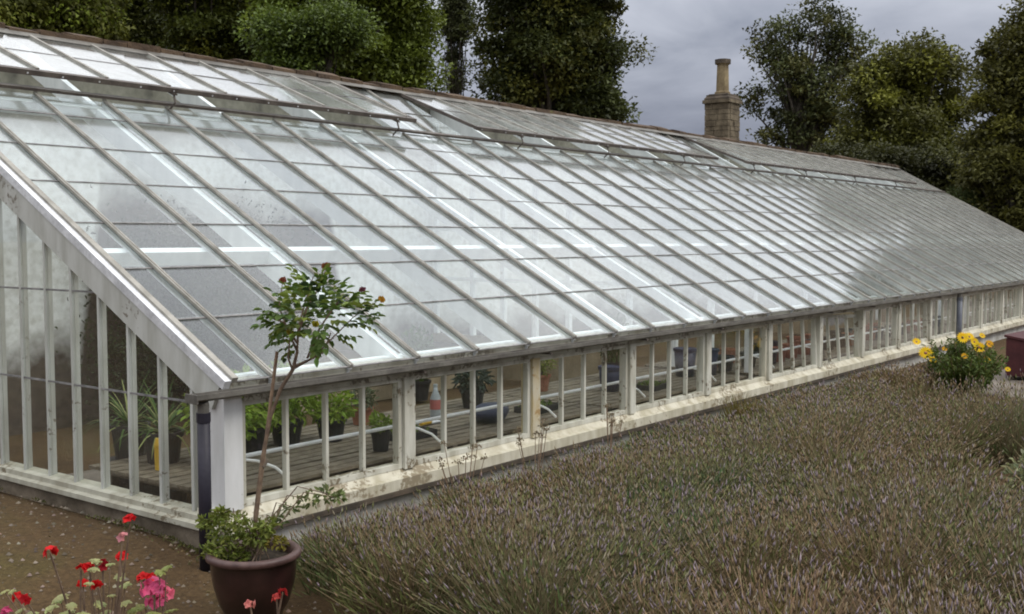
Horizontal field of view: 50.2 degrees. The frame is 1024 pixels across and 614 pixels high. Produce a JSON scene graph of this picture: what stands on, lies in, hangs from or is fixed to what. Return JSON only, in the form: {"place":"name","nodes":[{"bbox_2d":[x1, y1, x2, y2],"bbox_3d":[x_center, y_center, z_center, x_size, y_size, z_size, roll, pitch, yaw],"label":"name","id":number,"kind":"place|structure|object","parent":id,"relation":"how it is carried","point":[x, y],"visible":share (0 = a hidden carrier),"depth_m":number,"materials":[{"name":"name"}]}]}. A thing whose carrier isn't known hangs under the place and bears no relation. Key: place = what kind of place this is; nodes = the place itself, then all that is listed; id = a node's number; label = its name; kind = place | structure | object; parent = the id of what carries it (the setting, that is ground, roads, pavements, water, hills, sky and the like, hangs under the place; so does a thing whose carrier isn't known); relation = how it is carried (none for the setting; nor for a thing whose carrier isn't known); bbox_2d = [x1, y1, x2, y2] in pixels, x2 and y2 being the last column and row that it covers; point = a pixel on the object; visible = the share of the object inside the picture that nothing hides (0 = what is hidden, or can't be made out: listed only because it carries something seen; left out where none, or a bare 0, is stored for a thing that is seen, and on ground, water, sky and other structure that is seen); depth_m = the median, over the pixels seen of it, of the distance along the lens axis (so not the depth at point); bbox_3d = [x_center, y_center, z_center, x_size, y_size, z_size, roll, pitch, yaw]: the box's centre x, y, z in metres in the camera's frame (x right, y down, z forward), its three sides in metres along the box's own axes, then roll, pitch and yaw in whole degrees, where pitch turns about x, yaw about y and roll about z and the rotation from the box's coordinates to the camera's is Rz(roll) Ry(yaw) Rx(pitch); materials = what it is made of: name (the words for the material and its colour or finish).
{"place":"outdoors","nodes":[
{"label":"outdoors","id":0,"kind":"place"},
{"bbox_2d":[154,438,158,470],"bbox_3d":[-2.241,0.937,6.972,0.080,0.200,0.080,3,5,37],"label":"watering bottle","id":1,"kind":"object","parent":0,"point":[156,449],"visible":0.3,"depth_m":6.94,"materials":[{"name":"yellow plastic"}]},
{"bbox_2d":[67,367,648,481],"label":"path","id":2,"kind":"structure","parent":0,"point":[93,475],"depth_m":8.21,"materials":[{"name":"grey concrete"}]},
{"bbox_2d":[399,324,434,400],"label":"potted plant","id":3,"kind":"object","parent":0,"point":[422,386],"visible":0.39,"depth_m":11.93,"materials":[{"name":"green plant"}]},
{"bbox_2d":[469,402,508,422],"bbox_3d":[-0.156,0.848,8.782,0.269,0.150,0.408,3,5,37],"label":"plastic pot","id":4,"kind":"object","parent":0,"point":[488,416],"visible":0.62,"depth_m":8.64,"materials":[{"name":"blue plastic"}]},
{"bbox_2d":[0,252,1023,613],"bbox_3d":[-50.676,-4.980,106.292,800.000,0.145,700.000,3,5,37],"label":"ground","id":5,"kind":"structure","parent":0,"point":[94,538],"depth_m":5.98,"materials":[{"name":"brown soil"}]},
{"bbox_2d":[0,0,135,40],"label":"broadleaf tree","id":6,"kind":"object","parent":5,"relation":"on","point":[97,18],"visible":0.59,"depth_m":23.41,"materials":[{"name":"green plant"}]},
{"bbox_2d":[0,513,135,613],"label":"pelargonium","id":7,"kind":"object","parent":5,"relation":"on","point":[25,599],"visible":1,"depth_m":3.51,"materials":[{"name":"plant"}]},
{"bbox_2d":[0,487,198,564],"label":"weeds","id":8,"kind":"object","parent":5,"relation":"on","point":[152,531],"visible":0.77,"depth_m":6.27,"materials":[{"name":"green plant"}]},
{"bbox_2d":[110,456,139,491],"bbox_3d":[-2.619,1.175,7.515,0.361,0.267,0.370,3,5,37],"label":"upturned tub","id":9,"kind":"object","parent":5,"relation":"on","point":[123,483],"visible":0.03,"depth_m":7.37,"materials":[{"name":"black plastic"}]},
{"bbox_2d":[115,0,173,48],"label":"broadleaf tree","id":10,"kind":"object","parent":5,"relation":"on","point":[145,23],"visible":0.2,"depth_m":29.61,"materials":[{"name":"green plant"}]},
{"bbox_2d":[127,565,178,613],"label":"pelargonium","id":11,"kind":"object","parent":5,"relation":"on","point":[152,586],"visible":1,"depth_m":3.36,"materials":[{"name":"plant"}]},
{"bbox_2d":[139,482,186,502],"bbox_3d":[-2.303,1.192,7.237,0.361,0.267,0.370,3,5,37],"label":"upturned tub","id":12,"kind":"object","parent":5,"relation":"on","point":[180,496],"visible":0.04,"depth_m":7.12,"materials":[{"name":"black plastic"}]},
{"bbox_2d":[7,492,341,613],"bbox_3d":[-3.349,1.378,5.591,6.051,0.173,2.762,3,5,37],"label":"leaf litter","id":13,"kind":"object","parent":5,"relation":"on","point":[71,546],"visible":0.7,"depth_m":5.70,"materials":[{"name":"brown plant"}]},
{"bbox_2d":[0,491,360,613],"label":"gravel","id":14,"kind":"structure","parent":5,"relation":"on","point":[104,532],"depth_m":5.84,"materials":[{"name":"brown gravel"}]},
{"bbox_2d":[55,180,329,427],"bbox_3d":[-2.944,-0.086,11.160,1.121,2.449,3.303,3,5,37],"label":"wall shrub","id":15,"kind":"object","parent":5,"relation":"on","point":[224,353],"visible":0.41,"depth_m":10.86,"materials":[{"name":"green plant"}]},
{"bbox_2d":[142,0,262,60],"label":"broadleaf tree","id":16,"kind":"object","parent":5,"relation":"on","point":[202,27],"visible":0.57,"depth_m":26.17,"materials":[{"name":"green plant"}]},
{"bbox_2d":[205,537,301,613],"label":"planter bowl","id":17,"kind":"object","parent":5,"relation":"on","point":[236,584],"visible":0.68,"depth_m":5.03,"materials":[{"name":"ceramic"}]},
{"bbox_2d":[194,504,281,561],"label":"bedding plant","id":18,"kind":"object","parent":17,"relation":"in","point":[216,548],"visible":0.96,"depth_m":5.14,"materials":[{"name":"green plant"}]},
{"bbox_2d":[258,351,277,514],"bbox_3d":[-1.181,0.675,5.221,0.140,0.925,0.054,-3,5,-42],"label":"support cane","id":19,"kind":"object","parent":17,"relation":"in","point":[272,391],"visible":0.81,"depth_m":5.21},
{"bbox_2d":[247,526,289,553],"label":"yellow leaf plant","id":20,"kind":"object","parent":17,"relation":"in","point":[277,539],"visible":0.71,"depth_m":5.16,"materials":[{"name":"green plant"}]},
{"bbox_2d":[236,483,347,560],"bbox_3d":[-1.038,1.001,5.215,0.518,0.377,0.308,0,4,2],"label":"trailing plant","id":21,"kind":"object","parent":17,"relation":"in","point":[336,495],"visible":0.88,"depth_m":5.22,"materials":[{"name":"green plant"}]},
{"bbox_2d":[249,262,384,538],"bbox_3d":[-0.907,0.453,5.224,0.629,1.341,0.538,1,4,10],"label":"rose tree","id":22,"kind":"object","parent":17,"relation":"in","point":[302,289],"visible":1,"depth_m":5.15,"materials":[{"name":"green plant"}]},
{"bbox_2d":[244,588,287,613],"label":"pelargonium","id":23,"kind":"object","parent":5,"relation":"on","point":[275,598],"visible":1,"depth_m":3.62,"materials":[{"name":"plant"}]},
{"bbox_2d":[230,0,387,73],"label":"lime tree","id":24,"kind":"object","parent":5,"relation":"on","point":[322,37],"visible":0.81,"depth_m":18.64,"materials":[{"name":"green plant"}]},
{"bbox_2d":[167,341,496,415],"bbox_3d":[-1.865,0.756,12.561,1.190,0.515,4.100,3,5,37],"label":"raised bed","id":25,"kind":"object","parent":5,"relation":"on","point":[384,392],"visible":0.1,"depth_m":12.44,"materials":[{"name":"brown wood"}]},
{"bbox_2d":[237,0,456,92],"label":"broadleaf tree","id":26,"kind":"object","parent":5,"relation":"on","point":[401,56],"visible":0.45,"depth_m":24.32,"materials":[{"name":"green plant"}]},
{"bbox_2d":[89,393,609,495],"bbox_3d":[-0.953,1.118,8.355,1.385,0.334,4.140,3,5,37],"label":"slatted bench","id":27,"kind":"object","parent":5,"relation":"on","point":[305,462],"visible":0.35,"depth_m":7.56,"materials":[{"name":"grey wood"}]},
{"bbox_2d":[82,371,177,459],"bbox_3d":[-2.601,0.735,7.459,0.608,0.612,0.692,0,4,-4],"label":"spider plant","id":28,"kind":"object","parent":27,"relation":"on","point":[118,429],"visible":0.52,"depth_m":7.42,"materials":[{"name":"green plant"}]},
{"bbox_2d":[111,376,190,464],"bbox_3d":[-2.289,0.743,7.226,0.686,0.626,0.681,3,5,37],"label":"spider plant","id":29,"kind":"object","parent":27,"relation":"on","point":[175,435],"visible":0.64,"depth_m":7.17,"materials":[{"name":"green plant"}]},
{"bbox_2d":[177,368,268,440],"bbox_3d":[-1.891,0.713,7.212,0.606,0.616,0.604,3,5,37],"label":"potted plant","id":30,"kind":"object","parent":27,"relation":"on","point":[252,422],"visible":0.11,"depth_m":7.16,"materials":[{"name":"green plant"}]},
{"bbox_2d":[232,362,294,453],"bbox_3d":[-1.796,0.691,7.541,0.577,0.619,0.616,3,5,37],"label":"potted plant","id":31,"kind":"object","parent":27,"relation":"on","point":[253,444],"visible":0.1,"depth_m":7.47,"materials":[{"name":"green plant"}]},
{"bbox_2d":[255,357,321,445],"bbox_3d":[-1.616,0.672,7.815,0.584,0.622,0.573,-1,4,-19],"label":"potted plant","id":32,"kind":"object","parent":27,"relation":"on","point":[295,427],"visible":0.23,"depth_m":7.75,"materials":[{"name":"green plant"}]},
{"bbox_2d":[303,390,358,441],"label":"potted plant","id":33,"kind":"object","parent":27,"relation":"on","point":[337,420],"visible":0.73,"depth_m":7.92,"materials":[{"name":"green plant"}]},
{"bbox_2d":[345,387,379,424],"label":"potted plant","id":34,"kind":"object","parent":27,"relation":"on","point":[369,406],"visible":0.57,"depth_m":8.62,"materials":[{"name":"green plant"}]},
{"bbox_2d":[367,410,392,451],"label":"potted plant","id":35,"kind":"object","parent":27,"relation":"on","point":[380,441],"visible":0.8,"depth_m":7.55,"materials":[{"name":"green plant"}]},
{"bbox_2d":[389,424,436,440],"bbox_3d":[-0.773,0.922,8.104,0.241,0.087,0.380,3,5,41],"label":"seed tray","id":36,"kind":"object","parent":27,"relation":"on","point":[420,434],"visible":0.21,"depth_m":8.09,"materials":[{"name":"black plastic"}]},
{"bbox_2d":[419,420,440,425],"bbox_3d":[-0.655,0.909,8.680,0.068,0.040,0.265,2,4,34],"label":"trowel","id":37,"kind":"object","parent":27,"relation":"on","point":[429,422],"visible":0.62,"depth_m":8.64,"materials":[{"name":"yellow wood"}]},
{"bbox_2d":[430,384,440,416],"bbox_3d":[-0.629,0.771,8.993,0.091,0.276,0.093,3,5,37],"label":"spray bottle","id":38,"kind":"object","parent":27,"relation":"on","point":[435,404],"visible":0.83,"depth_m":8.96,"materials":[{"name":"white plastic"}]},
{"bbox_2d":[451,369,496,408],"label":"potted plant","id":39,"kind":"object","parent":27,"relation":"on","point":[463,379],"visible":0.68,"depth_m":9.46,"materials":[{"name":"green plant"}]},
{"bbox_2d":[514,399,557,413],"bbox_3d":[0.214,0.840,9.360,0.251,0.091,0.381,2,4,29],"label":"seed tray","id":40,"kind":"object","parent":27,"relation":"on","point":[550,405],"visible":0.4,"depth_m":9.32,"materials":[{"name":"black plastic"}]},
{"bbox_2d":[0,22,899,435],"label":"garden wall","id":41,"kind":"structure","parent":5,"relation":"on","point":[76,164],"depth_m":12.23,"materials":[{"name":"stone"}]},
{"bbox_2d":[702,58,741,139],"bbox_3d":[4.253,-3.796,22.117,0.596,2.406,0.603,3,5,37],"label":"chimney","id":42,"kind":"object","parent":41,"relation":"on","point":[722,112],"visible":0.59,"depth_m":21.94,"materials":[{"name":"brick"}]},
{"bbox_2d":[429,0,478,95],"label":"birch tree","id":43,"kind":"object","parent":5,"relation":"on","point":[451,31],"visible":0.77,"depth_m":37.75,"materials":[{"name":"green plant"}]},
{"bbox_2d":[436,440,486,497],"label":"seed head clump","id":44,"kind":"object","parent":5,"relation":"on","point":[475,457],"visible":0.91,"depth_m":6.96,"materials":[{"name":"brown plant"}]},
{"bbox_2d":[0,28,1023,571],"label":"greenhouse","id":45,"kind":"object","parent":5,"relation":"on","point":[962,248],"visible":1,"depth_m":9.67,"materials":[{"name":"white wood"}]},
{"bbox_2d":[242,378,401,506],"bbox_3d":[-1.137,0.788,6.653,0.045,0.608,1.313,3,5,37],"label":"window","id":46,"kind":"structure","parent":45,"relation":"in","point":[397,383],"depth_m":6.65,"materials":[{"name":"white wood"}]},
{"bbox_2d":[414,359,529,464],"bbox_3d":[-0.279,0.717,7.772,0.045,0.608,1.318,3,5,37],"label":"window","id":47,"kind":"structure","parent":45,"relation":"in","point":[500,439],"depth_m":7.77,"materials":[{"name":"white wood"}]},
{"bbox_2d":[540,345,627,434],"bbox_3d":[0.579,0.646,8.893,0.045,0.608,1.318,3,5,37],"label":"window","id":48,"kind":"structure","parent":45,"relation":"in","point":[561,425],"depth_m":8.90,"materials":[{"name":"white wood"}]},
{"bbox_2d":[636,333,704,410],"bbox_3d":[1.438,0.575,10.014,0.045,0.608,1.318,3,5,37],"label":"window","id":49,"kind":"structure","parent":45,"relation":"in","point":[685,395],"depth_m":10.05,"materials":[{"name":"white wood"}]},
{"bbox_2d":[711,324,766,392],"bbox_3d":[2.296,0.504,11.136,0.045,0.608,1.318,3,5,37],"label":"window","id":50,"kind":"structure","parent":45,"relation":"in","point":[750,380],"depth_m":11.15,"materials":[{"name":"white wood"}]},
{"bbox_2d":[772,317,816,377],"bbox_3d":[3.140,0.435,12.268,0.045,0.608,1.318,-2,2,37],"label":"window","id":51,"kind":"structure","parent":45,"relation":"in","point":[813,321],"depth_m":12.30,"materials":[{"name":"white wood"}]},
{"bbox_2d":[823,315,859,365],"bbox_3d":[3.998,0.399,13.411,0.045,0.608,1.318,-5,-3,37],"label":"window","id":52,"kind":"structure","parent":45,"relation":"in","point":[857,354],"depth_m":13.42,"materials":[{"name":"white wood"}]},
{"bbox_2d":[865,305,897,355],"bbox_3d":[4.872,0.292,14.499,0.045,0.608,1.318,3,5,37],"label":"window","id":53,"kind":"structure","parent":45,"relation":"in","point":[895,315],"depth_m":14.55,"materials":[{"name":"white wood"}]},
{"bbox_2d":[901,300,927,346],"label":"window","id":54,"kind":"structure","parent":45,"relation":"in","point":[925,338],"depth_m":15.74,"materials":[{"name":"white wood"}]},
{"bbox_2d":[932,296,956,338],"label":"window","id":55,"kind":"structure","parent":45,"relation":"in","point":[947,333],"depth_m":16.81,"materials":[{"name":"white wood"}]},
{"bbox_2d":[962,292,980,331],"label":"window","id":56,"kind":"structure","parent":45,"relation":"in","point":[972,327],"depth_m":18.09,"materials":[{"name":"white wood"}]},
{"bbox_2d":[983,289,1001,326],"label":"window","id":57,"kind":"structure","parent":45,"relation":"in","point":[995,291],"depth_m":19.06,"materials":[{"name":"white wood"}]},
{"bbox_2d":[1004,286,1020,321],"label":"window","id":58,"kind":"structure","parent":45,"relation":"in","point":[1019,288],"depth_m":20.27,"materials":[{"name":"white wood"}]},
{"bbox_2d":[513,417,549,471],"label":"seed head clump","id":59,"kind":"object","parent":5,"relation":"on","point":[538,433],"visible":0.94,"depth_m":7.62,"materials":[{"name":"brown plant"}]},
{"bbox_2d":[457,0,657,123],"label":"broadleaf tree","id":60,"kind":"object","parent":5,"relation":"on","point":[565,56],"visible":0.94,"depth_m":35.01,"materials":[{"name":"green plant"}]},
{"bbox_2d":[432,123,748,381],"bbox_3d":[0.763,-0.693,13.126,4.570,3.287,0.060,3,5,37],"label":"partition","id":61,"kind":"object","parent":5,"relation":"on","point":[572,366],"visible":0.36,"depth_m":13.51,"materials":[{"name":"white glass"}]},
{"bbox_2d":[603,403,625,453],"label":"seed head clump","id":62,"kind":"object","parent":5,"relation":"on","point":[611,422],"visible":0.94,"depth_m":8.40,"materials":[{"name":"brown plant"}]},
{"bbox_2d":[488,367,746,411],"bbox_3d":[1.148,0.945,11.098,1.385,0.334,2.720,3,5,37],"label":"slatted bench","id":63,"kind":"object","parent":5,"relation":"on","point":[594,397],"visible":0.29,"depth_m":10.72,"materials":[{"name":"grey wood"}]},
{"bbox_2d":[540,359,557,391],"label":"potted plant","id":64,"kind":"object","parent":63,"relation":"on","point":[544,380],"visible":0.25,"depth_m":10.50,"materials":[{"name":"green plant"}]},
{"bbox_2d":[598,365,618,391],"bbox_3d":[0.945,0.689,10.556,0.232,0.242,0.235,3,5,37],"label":"tub","id":65,"kind":"object","parent":63,"relation":"on","point":[612,373],"visible":0.65,"depth_m":10.47,"materials":[{"name":"blue plastic"}]},
{"bbox_2d":[600,312,629,364],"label":"potted plant","id":66,"kind":"object","parent":63,"relation":"on","point":[613,358],"visible":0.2,"depth_m":11.39,"materials":[{"name":"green plant"}]},
{"bbox_2d":[636,379,666,390],"bbox_3d":[1.373,0.756,10.738,0.245,0.086,0.380,2,4,30],"label":"seed tray","id":67,"kind":"object","parent":63,"relation":"on","point":[658,385],"visible":0.74,"depth_m":10.63,"materials":[{"name":"green plant"}]},
{"bbox_2d":[673,347,696,376],"bbox_3d":[1.850,0.588,11.686,0.253,0.302,0.257,3,5,37],"label":"tub","id":68,"kind":"object","parent":63,"relation":"on","point":[678,354],"visible":0.66,"depth_m":11.61,"materials":[{"name":"grey plastic"}]},
{"bbox_2d":[711,347,719,374],"bbox_3d":[2.115,0.588,11.836,0.253,0.282,0.257,3,5,37],"label":"tub","id":69,"kind":"object","parent":63,"relation":"on","point":[715,351],"visible":0.24,"depth_m":11.75,"materials":[{"name":"blue plastic"}]},
{"bbox_2d":[285,360,1023,613],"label":"lavender bed","id":70,"kind":"object","parent":5,"relation":"on","point":[742,517],"visible":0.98,"depth_m":5.30,"materials":[{"name":"plant"}]},
{"bbox_2d":[712,391,765,421],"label":"grass tuft","id":71,"kind":"object","parent":5,"relation":"on","point":[739,406],"visible":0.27,"depth_m":9.93,"materials":[{"name":"green plant"}]},
{"bbox_2d":[645,322,965,378],"bbox_3d":[4.600,0.659,15.606,1.385,0.334,8.250,3,5,37],"label":"slatted bench","id":72,"kind":"object","parent":5,"relation":"on","point":[786,363],"visible":0.16,"depth_m":13.56,"materials":[{"name":"grey wood"}]},
{"bbox_2d":[718,354,734,370],"bbox_3d":[2.373,0.623,12.170,0.210,0.170,0.210,3,5,37],"label":"plastic pot","id":73,"kind":"object","parent":72,"relation":"on","point":[729,365],"visible":0.55,"depth_m":12.11,"materials":[{"name":"black plastic"}]},
{"bbox_2d":[719,348,734,362],"bbox_3d":[2.560,0.575,12.932,0.210,0.170,0.210,3,5,37],"label":"clay pot","id":74,"kind":"object","parent":72,"relation":"on","point":[730,351],"visible":0.38,"depth_m":12.84,"materials":[{"name":"ceramic"}]},
{"bbox_2d":[740,351,757,366],"bbox_3d":[2.707,0.601,12.518,0.210,0.170,0.210,3,5,37],"label":"plastic pot","id":75,"kind":"object","parent":72,"relation":"on","point":[742,360],"visible":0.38,"depth_m":12.47,"materials":[{"name":"black plastic"}]},
{"bbox_2d":[753,343,758,352],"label":"plastic pot","id":76,"kind":"object","parent":72,"relation":"on","point":[755,347],"visible":0.31,"depth_m":13.41,"materials":[{"name":"black plastic"}]},
{"bbox_2d":[772,348,777,363],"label":"plastic pot","id":77,"kind":"object","parent":72,"relation":"on","point":[774,358],"visible":0.16,"depth_m":12.81,"materials":[{"name":"black plastic"}]},
{"bbox_2d":[773,340,777,345],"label":"plastic pot","id":78,"kind":"object","parent":72,"relation":"on","point":[775,342],"visible":0.14,"depth_m":13.80,"materials":[{"name":"black plastic"}]},
{"bbox_2d":[773,346,786,361],"bbox_3d":[3.184,0.566,13.079,0.210,0.170,0.210,3,5,37],"label":"clay pot","id":79,"kind":"object","parent":72,"relation":"on","point":[783,353],"visible":0.32,"depth_m":13.02,"materials":[{"name":"ceramic"}]},
{"bbox_2d":[782,343,799,357],"bbox_3d":[3.440,0.540,13.487,0.210,0.170,0.210,3,5,37],"label":"clay pot","id":80,"kind":"object","parent":72,"relation":"on","point":[787,345],"visible":0.59,"depth_m":13.43,"materials":[{"name":"ceramic"}]},
{"bbox_2d":[786,336,800,342],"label":"clay pot","id":81,"kind":"object","parent":72,"relation":"on","point":[795,338],"visible":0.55,"depth_m":14.42,"materials":[{"name":"ceramic"}]},
{"bbox_2d":[796,340,810,354],"bbox_3d":[3.709,0.515,13.884,0.210,0.170,0.210,3,5,37],"label":"clay pot","id":82,"kind":"object","parent":72,"relation":"on","point":[807,351],"visible":0.61,"depth_m":13.82,"materials":[{"name":"ceramic"}]},
{"bbox_2d":[804,334,810,338],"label":"clay pot","id":83,"kind":"object","parent":72,"relation":"on","point":[807,336],"visible":0.25,"depth_m":14.78,"materials":[{"name":"ceramic"}]},
{"bbox_2d":[823,336,835,349],"bbox_3d":[4.177,0.479,14.452,0.210,0.170,0.210,3,5,37],"label":"plastic pot","id":84,"kind":"object","parent":72,"relation":"on","point":[832,343],"visible":0.38,"depth_m":14.38,"materials":[{"name":"brown plastic"}]},
{"bbox_2d":[829,330,840,335],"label":"plastic pot","id":85,"kind":"object","parent":72,"relation":"on","point":[832,332],"visible":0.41,"depth_m":15.33,"materials":[{"name":"brown plastic"}]},
{"bbox_2d":[832,334,845,346],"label":"plastic pot","id":86,"kind":"object","parent":72,"relation":"on","point":[842,342],"visible":0.55,"depth_m":14.77,"materials":[{"name":"brown plastic"}]},
{"bbox_2d":[839,328,852,333],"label":"plastic pot","id":87,"kind":"object","parent":72,"relation":"on","point":[842,330],"visible":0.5,"depth_m":15.72,"materials":[{"name":"brown plastic"}]},
{"bbox_2d":[841,332,853,345],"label":"clay pot","id":88,"kind":"object","parent":72,"relation":"on","point":[851,342],"visible":0.38,"depth_m":14.96,"materials":[{"name":"ceramic"}]},
{"bbox_2d":[865,328,876,339],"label":"clay pot","id":89,"kind":"object","parent":72,"relation":"on","point":[867,336],"visible":0.46,"depth_m":15.76,"materials":[{"name":"ceramic"}]},
{"bbox_2d":[873,327,884,338],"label":"plastic pot","id":90,"kind":"object","parent":72,"relation":"on","point":[876,335],"visible":0.46,"depth_m":15.94,"materials":[{"name":"grey plastic"}]},
{"bbox_2d":[732,0,893,150],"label":"ash tree","id":91,"kind":"object","parent":5,"relation":"on","point":[803,114],"visible":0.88,"depth_m":41.56,"materials":[{"name":"green plant"}]},
{"bbox_2d":[722,159,966,333],"bbox_3d":[5.915,-1.119,19.853,4.570,3.287,0.060,3,5,37],"label":"partition","id":92,"kind":"object","parent":5,"relation":"on","point":[796,327],"visible":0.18,"depth_m":20.23,"materials":[{"name":"white glass"}]},
{"bbox_2d":[807,127,988,296],"bbox_3d":[13.694,-2.827,32.801,9.711,5.279,5.291,0,4,-1],"label":"broadleaf tree","id":93,"kind":"object","parent":5,"relation":"on","point":[929,166],"visible":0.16,"depth_m":32.10,"materials":[{"name":"green plant"}]},
{"bbox_2d":[814,27,987,292],"bbox_3d":[13.078,-4.757,35.981,6.030,8.607,5.031,3,5,37],"label":"broadleaf tree","id":94,"kind":"object","parent":5,"relation":"on","point":[895,94],"visible":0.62,"depth_m":35.22,"materials":[{"name":"green plant"}]},
{"bbox_2d":[889,299,1022,327],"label":"slatted bench","id":95,"kind":"object","parent":5,"relation":"on","point":[945,314],"visible":0.12,"depth_m":21.14,"materials":[{"name":"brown wood"}]},
{"bbox_2d":[912,332,1010,396],"bbox_3d":[5.202,0.679,12.616,1.012,0.818,1.418,3,5,37],"label":"daisy bush","id":96,"kind":"object","parent":5,"relation":"on","point":[959,361],"visible":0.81,"depth_m":12.43,"materials":[{"name":"green plant"}]},
{"bbox_2d":[945,184,989,208],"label":"shrub","id":97,"kind":"object","parent":5,"relation":"on","point":[966,194],"visible":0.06,"depth_m":29.75,"materials":[{"name":"green plant"}]},
{"bbox_2d":[946,0,1023,298],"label":"broadleaf tree","id":98,"kind":"object","parent":5,"relation":"on","point":[996,177],"visible":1,"depth_m":28.58,"materials":[{"name":"green plant"}]},
{"bbox_2d":[998,449,1023,503],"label":"pale shrub","id":99,"kind":"object","parent":5,"relation":"on","point":[1020,472],"visible":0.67,"depth_m":7.51,"materials":[{"name":"green plant"}]},
{"bbox_2d":[423,0,1022,148],"label":"sky","id":100,"kind":"structure","parent":0,"point":[688,35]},
{"bbox_2d":[901,322,909,332],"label":"clay pot","id":101,"kind":"object","parent":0,"point":[908,329],"visible":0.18,"depth_m":16.89,"materials":[{"name":"ceramic"}]},
{"bbox_2d":[906,320,916,330],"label":"clay pot","id":102,"kind":"object","parent":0,"point":[915,326],"visible":0.45,"depth_m":17.29,"materials":[{"name":"ceramic"}]},
{"bbox_2d":[977,369,1023,397],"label":"garden path","id":103,"kind":"structure","parent":0,"point":[1018,380],"depth_m":13.49,"materials":[{"name":"beige gravel"}]},
{"bbox_2d":[1004,331,1023,379],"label":"planter","id":104,"kind":"object","parent":103,"relation":"on","point":[1015,350],"visible":0.88,"depth_m":13.86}
]}

